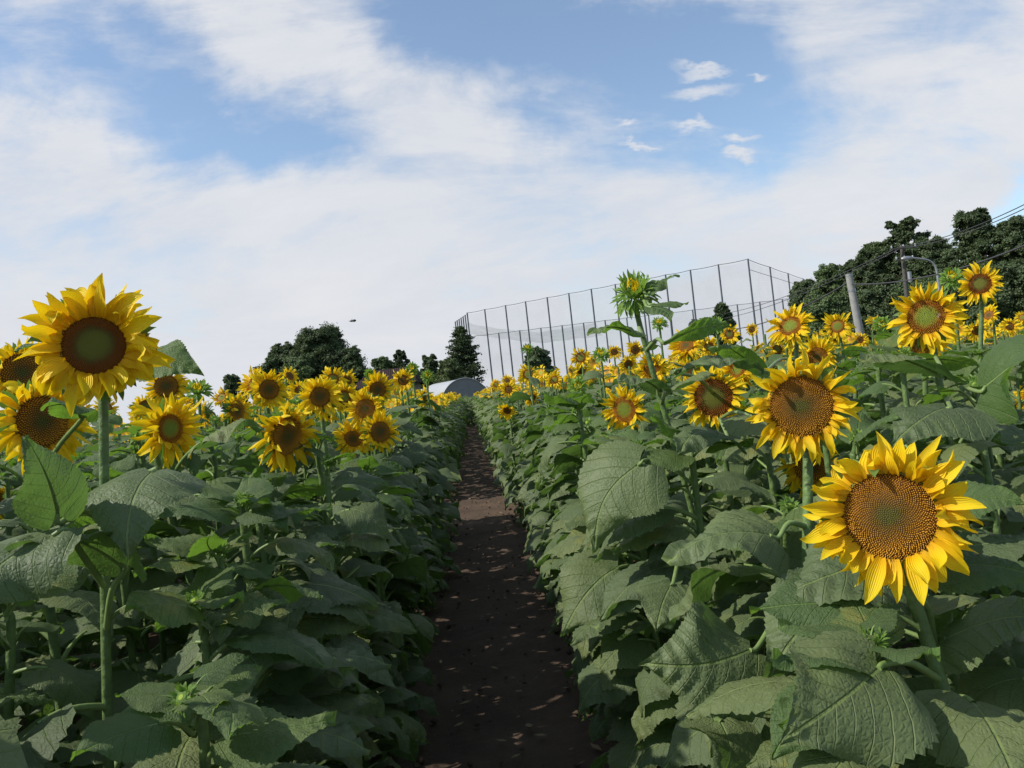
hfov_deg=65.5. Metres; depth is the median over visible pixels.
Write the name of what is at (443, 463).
sunflower
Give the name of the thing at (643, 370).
sunflower
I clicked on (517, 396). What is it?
sunflower
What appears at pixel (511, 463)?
sunflower
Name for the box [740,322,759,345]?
sunflower
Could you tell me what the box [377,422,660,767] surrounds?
path
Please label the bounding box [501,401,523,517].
sunflower
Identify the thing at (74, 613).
sunflower
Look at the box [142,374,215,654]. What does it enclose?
sunflower
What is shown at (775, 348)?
sunflower
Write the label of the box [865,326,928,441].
sunflower
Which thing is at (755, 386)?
sunflower
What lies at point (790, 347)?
sunflower
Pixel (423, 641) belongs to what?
sunflower
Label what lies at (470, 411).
sunflower field
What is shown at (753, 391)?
sunflower
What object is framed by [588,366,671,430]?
sunflower
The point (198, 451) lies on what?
sunflower
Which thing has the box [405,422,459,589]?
sunflower
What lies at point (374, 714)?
sunflower
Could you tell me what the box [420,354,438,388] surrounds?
broadleaf tree
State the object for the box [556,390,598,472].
sunflower
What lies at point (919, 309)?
sunflower
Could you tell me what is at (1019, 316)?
sunflower
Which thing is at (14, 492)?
sunflower
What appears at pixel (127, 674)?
sunflower
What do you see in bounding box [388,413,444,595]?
sunflower
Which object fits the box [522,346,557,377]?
broadleaf tree
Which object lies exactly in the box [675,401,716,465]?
sunflower
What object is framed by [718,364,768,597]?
sunflower
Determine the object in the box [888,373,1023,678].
sunflower
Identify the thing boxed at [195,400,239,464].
sunflower
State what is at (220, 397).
sunflower
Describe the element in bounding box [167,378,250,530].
sunflower
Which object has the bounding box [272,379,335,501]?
sunflower
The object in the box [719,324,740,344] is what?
sunflower
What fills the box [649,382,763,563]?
sunflower
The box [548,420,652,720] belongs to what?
sunflower
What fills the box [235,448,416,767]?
sunflower
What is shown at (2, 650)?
sunflower
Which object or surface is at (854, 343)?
sunflower
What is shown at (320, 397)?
sunflower
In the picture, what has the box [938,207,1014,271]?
broadleaf tree
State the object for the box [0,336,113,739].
sunflower
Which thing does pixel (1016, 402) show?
sunflower
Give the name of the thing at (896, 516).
sunflower
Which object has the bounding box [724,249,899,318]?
overhead cable
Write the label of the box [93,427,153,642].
sunflower
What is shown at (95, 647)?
sunflower
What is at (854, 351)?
sunflower
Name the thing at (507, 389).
sunflower
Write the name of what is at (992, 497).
sunflower
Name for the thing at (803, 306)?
overhead cable
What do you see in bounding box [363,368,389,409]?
sunflower
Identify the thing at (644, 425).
sunflower
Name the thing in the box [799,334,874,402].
sunflower
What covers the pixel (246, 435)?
sunflower
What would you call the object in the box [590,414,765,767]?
sunflower
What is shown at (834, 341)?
sunflower
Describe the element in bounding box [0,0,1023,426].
sky
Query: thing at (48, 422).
sunflower
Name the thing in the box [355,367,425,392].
brown roofed house
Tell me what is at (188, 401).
sunflower
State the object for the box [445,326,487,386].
conifer tree
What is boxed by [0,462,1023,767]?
ground
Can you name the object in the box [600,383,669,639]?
sunflower
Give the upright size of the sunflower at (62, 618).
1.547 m
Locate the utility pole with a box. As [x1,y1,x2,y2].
[890,243,916,297]
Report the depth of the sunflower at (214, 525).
5.55 m
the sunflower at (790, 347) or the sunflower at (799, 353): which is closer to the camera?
the sunflower at (790, 347)
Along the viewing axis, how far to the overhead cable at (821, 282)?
66.92 m
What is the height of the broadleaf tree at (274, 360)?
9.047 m
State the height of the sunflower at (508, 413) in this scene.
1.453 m
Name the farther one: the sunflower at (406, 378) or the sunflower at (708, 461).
the sunflower at (406, 378)
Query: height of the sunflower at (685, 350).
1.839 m
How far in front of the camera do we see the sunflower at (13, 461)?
3.61 m
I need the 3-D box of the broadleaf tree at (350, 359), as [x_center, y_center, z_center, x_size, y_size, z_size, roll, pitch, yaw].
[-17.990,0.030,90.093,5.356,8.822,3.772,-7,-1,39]
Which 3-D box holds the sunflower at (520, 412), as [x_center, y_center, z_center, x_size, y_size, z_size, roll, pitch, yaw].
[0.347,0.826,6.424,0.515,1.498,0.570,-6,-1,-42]
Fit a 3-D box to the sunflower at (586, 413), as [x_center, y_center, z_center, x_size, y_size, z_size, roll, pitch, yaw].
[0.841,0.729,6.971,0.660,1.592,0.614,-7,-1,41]
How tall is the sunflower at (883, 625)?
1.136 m
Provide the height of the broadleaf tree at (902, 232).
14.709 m
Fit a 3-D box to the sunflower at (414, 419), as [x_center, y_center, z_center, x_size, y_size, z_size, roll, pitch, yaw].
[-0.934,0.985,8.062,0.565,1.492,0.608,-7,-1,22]
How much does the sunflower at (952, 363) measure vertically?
1.589 m
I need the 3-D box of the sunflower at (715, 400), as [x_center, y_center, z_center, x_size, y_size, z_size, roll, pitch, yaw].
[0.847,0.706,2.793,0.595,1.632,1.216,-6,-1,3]
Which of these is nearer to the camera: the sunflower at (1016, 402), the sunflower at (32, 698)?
the sunflower at (32, 698)
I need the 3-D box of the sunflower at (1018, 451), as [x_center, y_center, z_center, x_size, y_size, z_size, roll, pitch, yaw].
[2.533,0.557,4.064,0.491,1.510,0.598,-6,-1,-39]
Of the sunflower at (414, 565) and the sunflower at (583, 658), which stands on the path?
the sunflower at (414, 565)
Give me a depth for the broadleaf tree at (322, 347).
90.38 m
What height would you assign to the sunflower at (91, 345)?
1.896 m
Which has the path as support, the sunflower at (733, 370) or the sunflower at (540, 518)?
the sunflower at (540, 518)
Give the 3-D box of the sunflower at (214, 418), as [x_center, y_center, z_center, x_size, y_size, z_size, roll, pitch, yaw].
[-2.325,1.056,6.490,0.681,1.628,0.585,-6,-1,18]
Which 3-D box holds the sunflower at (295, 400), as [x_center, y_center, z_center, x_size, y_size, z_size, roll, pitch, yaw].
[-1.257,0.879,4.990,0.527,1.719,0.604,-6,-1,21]
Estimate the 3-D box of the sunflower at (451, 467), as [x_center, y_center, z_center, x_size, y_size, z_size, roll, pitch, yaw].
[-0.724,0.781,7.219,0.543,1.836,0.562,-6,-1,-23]
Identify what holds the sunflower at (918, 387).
on the ground
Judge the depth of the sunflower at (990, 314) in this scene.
8.28 m
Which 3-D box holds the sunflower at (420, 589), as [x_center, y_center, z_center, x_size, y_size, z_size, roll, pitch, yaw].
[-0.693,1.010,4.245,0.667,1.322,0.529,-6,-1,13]
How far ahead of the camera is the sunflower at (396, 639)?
3.32 m
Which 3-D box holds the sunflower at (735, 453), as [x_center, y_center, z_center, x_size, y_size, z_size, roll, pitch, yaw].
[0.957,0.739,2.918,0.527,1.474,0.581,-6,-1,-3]
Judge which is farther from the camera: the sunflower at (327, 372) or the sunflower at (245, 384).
the sunflower at (327, 372)
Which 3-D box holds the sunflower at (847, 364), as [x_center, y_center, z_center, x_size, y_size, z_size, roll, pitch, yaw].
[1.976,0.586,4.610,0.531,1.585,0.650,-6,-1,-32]
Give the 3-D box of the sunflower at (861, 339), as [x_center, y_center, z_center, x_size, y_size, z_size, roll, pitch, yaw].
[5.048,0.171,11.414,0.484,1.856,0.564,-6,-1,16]
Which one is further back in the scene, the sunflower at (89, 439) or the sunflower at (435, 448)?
the sunflower at (435, 448)
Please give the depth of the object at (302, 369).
83.15 m
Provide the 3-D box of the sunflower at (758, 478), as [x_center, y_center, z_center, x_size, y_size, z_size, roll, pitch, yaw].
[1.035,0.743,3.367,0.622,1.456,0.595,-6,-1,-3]
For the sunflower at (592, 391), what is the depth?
7.35 m
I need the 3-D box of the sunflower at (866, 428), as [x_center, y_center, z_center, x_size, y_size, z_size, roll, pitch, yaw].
[1.002,0.764,2.197,0.574,1.402,0.644,-6,-1,-3]
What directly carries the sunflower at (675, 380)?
on the ground
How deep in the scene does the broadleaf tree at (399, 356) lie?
91.58 m
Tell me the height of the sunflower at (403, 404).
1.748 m
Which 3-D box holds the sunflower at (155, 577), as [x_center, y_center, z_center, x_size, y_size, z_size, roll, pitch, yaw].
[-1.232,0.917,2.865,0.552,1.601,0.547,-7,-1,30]
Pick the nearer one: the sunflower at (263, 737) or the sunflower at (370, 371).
the sunflower at (263, 737)
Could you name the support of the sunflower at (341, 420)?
on the ground
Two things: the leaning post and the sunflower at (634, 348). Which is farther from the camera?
the leaning post
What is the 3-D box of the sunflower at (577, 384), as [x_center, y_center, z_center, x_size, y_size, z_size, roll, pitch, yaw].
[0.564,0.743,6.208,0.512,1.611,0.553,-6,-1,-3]
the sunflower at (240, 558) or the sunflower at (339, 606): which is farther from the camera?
the sunflower at (240, 558)
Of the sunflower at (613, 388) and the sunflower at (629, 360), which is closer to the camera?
the sunflower at (613, 388)
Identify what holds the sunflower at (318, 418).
on the ground
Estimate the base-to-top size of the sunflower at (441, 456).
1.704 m
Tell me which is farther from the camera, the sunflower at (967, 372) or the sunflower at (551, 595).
the sunflower at (551, 595)
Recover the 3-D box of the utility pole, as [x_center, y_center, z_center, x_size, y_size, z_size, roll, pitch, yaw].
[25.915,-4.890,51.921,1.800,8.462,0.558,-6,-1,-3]
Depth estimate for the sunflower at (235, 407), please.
4.78 m
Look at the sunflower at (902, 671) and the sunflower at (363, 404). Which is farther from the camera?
the sunflower at (363, 404)
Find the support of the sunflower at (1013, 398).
on the ground
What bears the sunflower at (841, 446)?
on the ground
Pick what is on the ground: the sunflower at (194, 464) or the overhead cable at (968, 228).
the sunflower at (194, 464)
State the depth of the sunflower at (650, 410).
4.59 m
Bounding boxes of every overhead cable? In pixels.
[724,247,899,313]
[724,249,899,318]
[724,283,846,329]
[852,245,1023,284]
[902,204,1023,246]
[905,209,1023,247]
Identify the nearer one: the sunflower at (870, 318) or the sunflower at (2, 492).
the sunflower at (2, 492)
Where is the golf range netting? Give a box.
[455,259,803,386]
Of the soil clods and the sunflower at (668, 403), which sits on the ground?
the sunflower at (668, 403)
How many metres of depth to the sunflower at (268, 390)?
4.27 m
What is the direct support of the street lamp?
on the ground
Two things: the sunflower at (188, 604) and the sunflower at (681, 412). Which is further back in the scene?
the sunflower at (681, 412)
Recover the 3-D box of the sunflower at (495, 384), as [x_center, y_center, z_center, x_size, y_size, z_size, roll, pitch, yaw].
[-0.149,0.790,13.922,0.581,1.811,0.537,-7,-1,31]
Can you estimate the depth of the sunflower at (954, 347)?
5.20 m
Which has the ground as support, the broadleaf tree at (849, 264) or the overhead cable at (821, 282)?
the broadleaf tree at (849, 264)
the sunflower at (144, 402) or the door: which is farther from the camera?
the door
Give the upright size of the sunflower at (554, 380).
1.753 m
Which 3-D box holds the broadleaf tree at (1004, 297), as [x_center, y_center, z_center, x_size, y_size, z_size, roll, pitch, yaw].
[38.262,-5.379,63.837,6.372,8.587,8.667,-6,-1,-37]
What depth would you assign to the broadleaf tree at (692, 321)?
134.14 m
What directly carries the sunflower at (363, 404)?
on the ground
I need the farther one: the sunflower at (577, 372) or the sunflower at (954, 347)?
the sunflower at (577, 372)
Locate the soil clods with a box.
[392,472,606,767]
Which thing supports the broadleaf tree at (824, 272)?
on the ground
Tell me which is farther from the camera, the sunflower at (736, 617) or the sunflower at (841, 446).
the sunflower at (841, 446)
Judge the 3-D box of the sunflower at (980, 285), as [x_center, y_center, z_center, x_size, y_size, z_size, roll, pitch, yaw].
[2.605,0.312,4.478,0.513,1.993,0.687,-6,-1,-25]
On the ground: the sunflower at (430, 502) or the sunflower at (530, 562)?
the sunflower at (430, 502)
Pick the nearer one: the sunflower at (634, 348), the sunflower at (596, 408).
the sunflower at (596, 408)
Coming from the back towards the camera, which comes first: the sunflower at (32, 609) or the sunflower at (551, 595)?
the sunflower at (551, 595)
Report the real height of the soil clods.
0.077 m
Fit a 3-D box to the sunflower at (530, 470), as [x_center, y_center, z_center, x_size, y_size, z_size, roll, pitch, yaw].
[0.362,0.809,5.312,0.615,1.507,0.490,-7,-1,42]
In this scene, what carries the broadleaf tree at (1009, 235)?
on the ground
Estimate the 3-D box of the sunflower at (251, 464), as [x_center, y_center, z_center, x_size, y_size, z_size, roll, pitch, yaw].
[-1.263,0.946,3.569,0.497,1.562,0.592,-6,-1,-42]
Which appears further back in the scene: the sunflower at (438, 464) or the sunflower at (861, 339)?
the sunflower at (861, 339)
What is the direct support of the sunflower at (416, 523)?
on the ground
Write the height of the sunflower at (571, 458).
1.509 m
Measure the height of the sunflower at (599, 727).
1.356 m
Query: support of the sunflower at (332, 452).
on the ground
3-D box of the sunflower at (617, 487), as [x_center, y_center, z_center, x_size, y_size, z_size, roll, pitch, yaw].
[0.512,0.558,2.548,0.620,1.927,1.166,-7,-1,37]
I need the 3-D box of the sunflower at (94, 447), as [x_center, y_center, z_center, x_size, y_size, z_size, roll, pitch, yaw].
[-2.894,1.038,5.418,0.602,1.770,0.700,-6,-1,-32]
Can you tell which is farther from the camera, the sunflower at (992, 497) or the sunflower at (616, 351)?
the sunflower at (616, 351)
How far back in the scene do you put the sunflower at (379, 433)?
4.28 m
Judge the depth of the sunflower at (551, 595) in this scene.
5.01 m
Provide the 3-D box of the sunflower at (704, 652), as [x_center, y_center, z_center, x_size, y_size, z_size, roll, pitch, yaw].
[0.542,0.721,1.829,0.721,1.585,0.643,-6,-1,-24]
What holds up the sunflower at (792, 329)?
on the ground
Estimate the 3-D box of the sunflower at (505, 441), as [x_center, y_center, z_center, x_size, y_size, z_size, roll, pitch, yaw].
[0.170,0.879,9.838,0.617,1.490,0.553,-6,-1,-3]
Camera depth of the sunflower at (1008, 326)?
9.56 m
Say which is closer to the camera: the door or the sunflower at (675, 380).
the sunflower at (675, 380)
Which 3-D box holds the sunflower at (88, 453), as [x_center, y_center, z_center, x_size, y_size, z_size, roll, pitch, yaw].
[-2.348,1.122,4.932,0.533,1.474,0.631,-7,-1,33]
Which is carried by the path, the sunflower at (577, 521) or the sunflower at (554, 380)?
the sunflower at (577, 521)
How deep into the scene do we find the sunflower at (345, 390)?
5.65 m
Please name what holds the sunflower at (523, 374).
on the ground
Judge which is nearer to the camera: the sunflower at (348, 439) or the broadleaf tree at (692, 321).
the sunflower at (348, 439)
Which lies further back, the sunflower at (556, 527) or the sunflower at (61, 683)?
the sunflower at (556, 527)
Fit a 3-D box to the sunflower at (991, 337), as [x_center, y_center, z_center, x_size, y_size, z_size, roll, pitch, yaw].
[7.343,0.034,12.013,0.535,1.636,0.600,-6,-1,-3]
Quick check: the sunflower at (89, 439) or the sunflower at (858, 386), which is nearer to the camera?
the sunflower at (858, 386)
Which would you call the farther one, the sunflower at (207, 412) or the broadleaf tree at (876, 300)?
the broadleaf tree at (876, 300)
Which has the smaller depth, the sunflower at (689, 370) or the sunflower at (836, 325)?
the sunflower at (836, 325)
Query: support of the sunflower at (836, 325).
on the ground
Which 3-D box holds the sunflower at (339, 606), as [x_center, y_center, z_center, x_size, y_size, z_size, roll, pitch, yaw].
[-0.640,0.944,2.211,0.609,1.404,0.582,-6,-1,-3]
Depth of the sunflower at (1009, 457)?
4.71 m
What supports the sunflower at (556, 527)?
on the path
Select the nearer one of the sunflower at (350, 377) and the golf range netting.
the sunflower at (350, 377)
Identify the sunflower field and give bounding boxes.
[0,319,1023,767]
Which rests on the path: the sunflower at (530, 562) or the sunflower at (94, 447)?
the sunflower at (530, 562)
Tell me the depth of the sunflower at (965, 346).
5.81 m
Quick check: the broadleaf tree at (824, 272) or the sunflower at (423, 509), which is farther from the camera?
the broadleaf tree at (824, 272)
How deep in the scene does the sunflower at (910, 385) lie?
5.03 m
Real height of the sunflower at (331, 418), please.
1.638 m
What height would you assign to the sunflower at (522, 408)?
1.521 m
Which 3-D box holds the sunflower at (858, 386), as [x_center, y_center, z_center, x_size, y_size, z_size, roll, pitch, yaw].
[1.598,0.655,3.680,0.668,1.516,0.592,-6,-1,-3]
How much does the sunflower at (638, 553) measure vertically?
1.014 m
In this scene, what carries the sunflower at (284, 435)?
on the ground
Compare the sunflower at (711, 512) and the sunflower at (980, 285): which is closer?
the sunflower at (711, 512)
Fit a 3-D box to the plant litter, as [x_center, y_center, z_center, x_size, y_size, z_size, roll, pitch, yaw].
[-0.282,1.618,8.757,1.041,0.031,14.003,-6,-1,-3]
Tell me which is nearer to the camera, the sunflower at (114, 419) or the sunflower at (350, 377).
the sunflower at (114, 419)
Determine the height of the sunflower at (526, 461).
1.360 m
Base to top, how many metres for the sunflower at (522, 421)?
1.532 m
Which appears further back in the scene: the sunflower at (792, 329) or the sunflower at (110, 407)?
the sunflower at (110, 407)
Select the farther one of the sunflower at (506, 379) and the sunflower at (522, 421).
the sunflower at (506, 379)
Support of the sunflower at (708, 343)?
on the ground
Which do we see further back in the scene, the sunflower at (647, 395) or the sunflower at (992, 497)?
the sunflower at (647, 395)
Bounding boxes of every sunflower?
[0,273,354,767]
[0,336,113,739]
[0,379,141,767]
[0,439,69,643]
[0,444,144,716]
[0,452,99,723]
[0,454,92,724]
[0,475,89,713]
[0,483,71,733]
[0,563,124,767]
[0,603,13,655]
[0,690,95,767]
[1,456,99,664]
[38,451,209,698]
[64,523,96,664]
[70,653,336,767]
[72,410,143,659]
[72,421,98,666]
[73,398,126,460]
[76,418,210,671]
[78,404,125,585]
[78,439,197,673]
[82,420,98,481]
[82,451,151,663]
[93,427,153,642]
[112,423,179,583]
[122,561,370,767]
[124,391,323,670]
[129,395,164,518]
[131,526,391,767]
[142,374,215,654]
[158,435,297,646]
[159,473,378,767]
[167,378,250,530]
[169,426,276,608]
[183,398,220,428]
[193,428,288,575]
[193,431,282,609]
[194,467,402,767]
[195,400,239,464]
[199,389,267,561]
[200,415,224,529]
[206,420,241,531]
[209,387,266,536]
[214,400,325,605]
[224,410,298,479]
[228,409,306,568]
[235,365,282,569]
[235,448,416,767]
[247,369,322,576]
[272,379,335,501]
[278,366,298,399]
[279,387,340,520]
[280,394,340,516]
[281,428,425,767]
[293,417,338,501]
[297,375,388,637]
[300,381,356,473]
[304,418,385,563]
[306,432,411,739]
[308,452,435,692]
[314,410,340,463]
[315,453,441,744]
[316,366,348,470]
[329,436,421,640]
[335,408,353,452]
[339,369,357,387]
[339,411,395,454]
[340,456,440,686]
[343,389,439,664]
[357,370,443,608]
[358,408,438,658]
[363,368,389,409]
[368,429,440,645]
[382,398,450,610]
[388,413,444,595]
[390,387,453,552]
[390,408,445,551]
[390,412,447,518]
[392,361,440,515]
[392,369,461,574]
[393,413,445,587]
[394,411,450,532]
[404,394,450,496]
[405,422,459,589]
[413,369,462,555]
[414,384,447,527]
[415,407,453,500]
[430,433,454,523]
[488,379,502,446]
[490,381,517,472]
[490,396,510,498]
[493,403,523,527]
[496,373,521,424]
[500,400,531,513]
[501,397,532,505]
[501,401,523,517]
[503,407,530,524]
[507,400,531,453]
[508,343,555,502]
[510,364,543,455]
[512,404,579,597]
[514,391,551,554]
[514,416,534,524]
[514,418,534,526]
[518,394,568,568]
[520,389,539,443]
[520,391,586,609]
[521,403,574,575]
[530,391,582,607]
[532,393,653,691]
[534,394,598,644]
[534,428,674,743]
[543,370,561,419]
[543,414,671,653]
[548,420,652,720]
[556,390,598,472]
[559,427,705,767]
[567,374,601,436]
[567,376,606,494]
[568,363,602,445]
[570,348,597,406]
[577,269,775,641]
[578,388,609,468]
[582,347,643,429]
[583,378,613,430]
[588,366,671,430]
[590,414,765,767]
[596,375,665,449]
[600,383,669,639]
[605,344,622,379]
[612,375,680,547]
[618,355,650,398]
[622,341,647,399]
[623,362,668,428]
[629,353,725,558]
[632,551,640,561]
[639,346,941,767]
[640,316,683,427]
[640,400,724,557]
[643,494,818,767]
[644,393,740,558]
[646,375,690,429]
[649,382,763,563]
[663,376,689,428]
[664,392,702,491]
[665,355,791,601]
[667,328,719,491]
[668,391,771,593]
[669,388,801,596]
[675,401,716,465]
[678,358,698,427]
[681,336,716,463]
[686,596,954,767]
[693,388,778,592]
[708,316,749,461]
[717,302,816,655]
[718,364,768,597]
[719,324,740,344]
[719,372,767,512]
[731,376,941,677]
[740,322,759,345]
[746,367,791,512]
[749,430,1023,767]
[750,336,806,497]
[750,376,789,485]
[755,334,786,368]
[758,405,964,670]
[763,339,784,377]
[767,447,894,661]
[769,438,866,499]
[783,349,800,365]
[788,352,867,485]
[796,362,905,646]
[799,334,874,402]
[820,312,875,395]
[822,330,868,444]
[832,338,857,373]
[832,347,894,443]
[833,331,959,665]
[845,331,868,356]
[848,315,887,396]
[858,341,994,674]
[859,279,1023,667]
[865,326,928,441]
[867,316,892,399]
[868,345,928,408]
[868,349,935,594]
[874,337,988,630]
[882,480,1023,767]
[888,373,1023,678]
[915,260,1023,530]
[916,347,1023,596]
[928,338,979,468]
[929,348,1023,528]
[938,267,1003,529]
[957,561,1023,711]
[958,373,1021,527]
[963,317,992,354]
[964,344,1015,465]
[967,415,1023,597]
[977,303,1023,382]
[985,333,997,344]
[988,318,1020,342]
[993,363,1023,465]
[996,385,1023,462]
[1005,380,1018,463]
[1010,388,1021,401]
[1014,311,1023,328]
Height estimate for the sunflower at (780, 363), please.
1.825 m
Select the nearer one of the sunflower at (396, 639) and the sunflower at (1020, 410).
the sunflower at (396, 639)
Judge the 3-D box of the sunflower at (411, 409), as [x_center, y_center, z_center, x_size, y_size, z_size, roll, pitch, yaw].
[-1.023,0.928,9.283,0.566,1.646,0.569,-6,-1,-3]
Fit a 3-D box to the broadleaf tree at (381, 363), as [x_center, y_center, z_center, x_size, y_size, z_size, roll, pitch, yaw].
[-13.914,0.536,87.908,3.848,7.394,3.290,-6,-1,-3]
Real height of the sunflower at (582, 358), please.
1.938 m
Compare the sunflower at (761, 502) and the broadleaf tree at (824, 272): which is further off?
the broadleaf tree at (824, 272)
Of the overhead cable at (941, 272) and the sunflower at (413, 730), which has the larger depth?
the overhead cable at (941, 272)
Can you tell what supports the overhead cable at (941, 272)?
attached to the leaning post
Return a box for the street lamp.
[901,256,940,291]
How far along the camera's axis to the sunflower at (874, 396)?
5.33 m
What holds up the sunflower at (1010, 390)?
on the ground
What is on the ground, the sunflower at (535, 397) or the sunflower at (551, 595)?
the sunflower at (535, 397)
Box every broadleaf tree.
[221,374,250,409]
[253,341,305,376]
[259,355,282,382]
[280,321,369,379]
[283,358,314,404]
[336,345,364,383]
[370,356,399,370]
[393,349,410,367]
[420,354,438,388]
[430,357,463,383]
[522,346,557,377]
[688,318,709,349]
[709,302,742,344]
[787,279,815,311]
[795,292,852,342]
[804,263,843,308]
[836,259,866,303]
[839,282,908,341]
[852,240,901,290]
[875,216,931,286]
[889,272,951,332]
[897,234,953,285]
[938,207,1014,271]
[950,261,1023,327]
[987,214,1023,266]
[1001,264,1023,319]
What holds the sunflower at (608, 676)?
on the ground
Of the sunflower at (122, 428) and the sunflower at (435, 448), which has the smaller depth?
the sunflower at (122, 428)
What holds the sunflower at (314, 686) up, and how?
on the ground
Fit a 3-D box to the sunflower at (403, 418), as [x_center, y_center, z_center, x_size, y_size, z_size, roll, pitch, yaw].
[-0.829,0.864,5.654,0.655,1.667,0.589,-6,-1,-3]
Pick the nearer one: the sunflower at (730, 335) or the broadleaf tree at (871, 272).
the sunflower at (730, 335)
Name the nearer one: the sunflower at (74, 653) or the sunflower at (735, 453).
the sunflower at (735, 453)
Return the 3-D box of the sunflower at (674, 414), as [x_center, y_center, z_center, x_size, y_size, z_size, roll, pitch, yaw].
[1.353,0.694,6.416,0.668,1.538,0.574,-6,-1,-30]
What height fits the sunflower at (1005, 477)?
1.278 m
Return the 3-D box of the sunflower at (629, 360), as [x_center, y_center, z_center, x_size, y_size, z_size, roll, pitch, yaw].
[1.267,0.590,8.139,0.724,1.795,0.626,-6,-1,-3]
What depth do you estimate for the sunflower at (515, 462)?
8.33 m
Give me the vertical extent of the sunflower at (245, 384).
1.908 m
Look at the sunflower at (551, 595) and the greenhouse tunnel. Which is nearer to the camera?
the sunflower at (551, 595)
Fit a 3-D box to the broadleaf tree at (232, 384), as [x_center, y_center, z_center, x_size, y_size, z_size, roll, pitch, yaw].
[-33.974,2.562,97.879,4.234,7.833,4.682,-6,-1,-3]
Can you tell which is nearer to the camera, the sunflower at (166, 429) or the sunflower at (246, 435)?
the sunflower at (166, 429)
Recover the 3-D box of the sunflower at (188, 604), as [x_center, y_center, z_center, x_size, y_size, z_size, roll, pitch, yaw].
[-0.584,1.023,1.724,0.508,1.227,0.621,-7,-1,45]
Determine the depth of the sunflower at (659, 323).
6.82 m
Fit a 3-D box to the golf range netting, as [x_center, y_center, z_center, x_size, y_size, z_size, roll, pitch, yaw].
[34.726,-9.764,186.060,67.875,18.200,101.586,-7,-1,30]
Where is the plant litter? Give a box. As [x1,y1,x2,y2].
[422,473,600,763]
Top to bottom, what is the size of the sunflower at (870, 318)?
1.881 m
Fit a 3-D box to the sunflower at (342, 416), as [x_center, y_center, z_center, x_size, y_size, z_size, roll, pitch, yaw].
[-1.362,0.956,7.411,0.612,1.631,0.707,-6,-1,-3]
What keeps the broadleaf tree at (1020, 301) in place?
on the ground
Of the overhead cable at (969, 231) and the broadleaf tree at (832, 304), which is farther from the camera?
the broadleaf tree at (832, 304)
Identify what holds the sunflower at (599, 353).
on the ground
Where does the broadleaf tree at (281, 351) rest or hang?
on the ground
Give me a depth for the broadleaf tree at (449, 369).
77.12 m
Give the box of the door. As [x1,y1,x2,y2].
[456,390,473,396]
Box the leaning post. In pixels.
[845,273,864,335]
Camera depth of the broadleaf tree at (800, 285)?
90.90 m
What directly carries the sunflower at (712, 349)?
on the ground
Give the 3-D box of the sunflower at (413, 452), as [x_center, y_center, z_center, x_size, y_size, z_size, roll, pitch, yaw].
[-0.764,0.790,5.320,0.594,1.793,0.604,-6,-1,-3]
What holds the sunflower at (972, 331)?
on the ground
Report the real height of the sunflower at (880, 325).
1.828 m
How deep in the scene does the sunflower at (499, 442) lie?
10.69 m
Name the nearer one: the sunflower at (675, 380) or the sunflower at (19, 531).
the sunflower at (19, 531)
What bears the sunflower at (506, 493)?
on the path
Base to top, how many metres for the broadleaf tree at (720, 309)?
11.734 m
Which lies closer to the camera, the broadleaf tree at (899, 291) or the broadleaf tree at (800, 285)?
the broadleaf tree at (899, 291)
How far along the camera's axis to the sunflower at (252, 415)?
6.08 m
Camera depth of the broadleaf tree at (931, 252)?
77.10 m
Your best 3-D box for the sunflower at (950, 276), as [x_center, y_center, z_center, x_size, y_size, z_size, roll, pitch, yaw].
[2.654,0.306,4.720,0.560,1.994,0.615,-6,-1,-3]
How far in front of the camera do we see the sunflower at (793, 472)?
3.09 m
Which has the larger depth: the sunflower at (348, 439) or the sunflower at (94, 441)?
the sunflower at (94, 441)
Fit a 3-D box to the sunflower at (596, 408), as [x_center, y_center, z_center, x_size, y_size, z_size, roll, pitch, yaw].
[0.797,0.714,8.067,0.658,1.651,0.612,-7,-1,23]
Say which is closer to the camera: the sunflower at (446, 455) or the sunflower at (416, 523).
the sunflower at (416, 523)
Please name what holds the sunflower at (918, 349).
on the ground
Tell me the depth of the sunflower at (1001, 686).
1.51 m
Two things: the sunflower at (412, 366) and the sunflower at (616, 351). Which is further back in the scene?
the sunflower at (616, 351)
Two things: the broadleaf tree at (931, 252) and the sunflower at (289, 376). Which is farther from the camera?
the broadleaf tree at (931, 252)
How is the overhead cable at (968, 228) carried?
attached to the utility pole
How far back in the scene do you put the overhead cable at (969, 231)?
39.72 m
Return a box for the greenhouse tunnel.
[429,378,485,396]

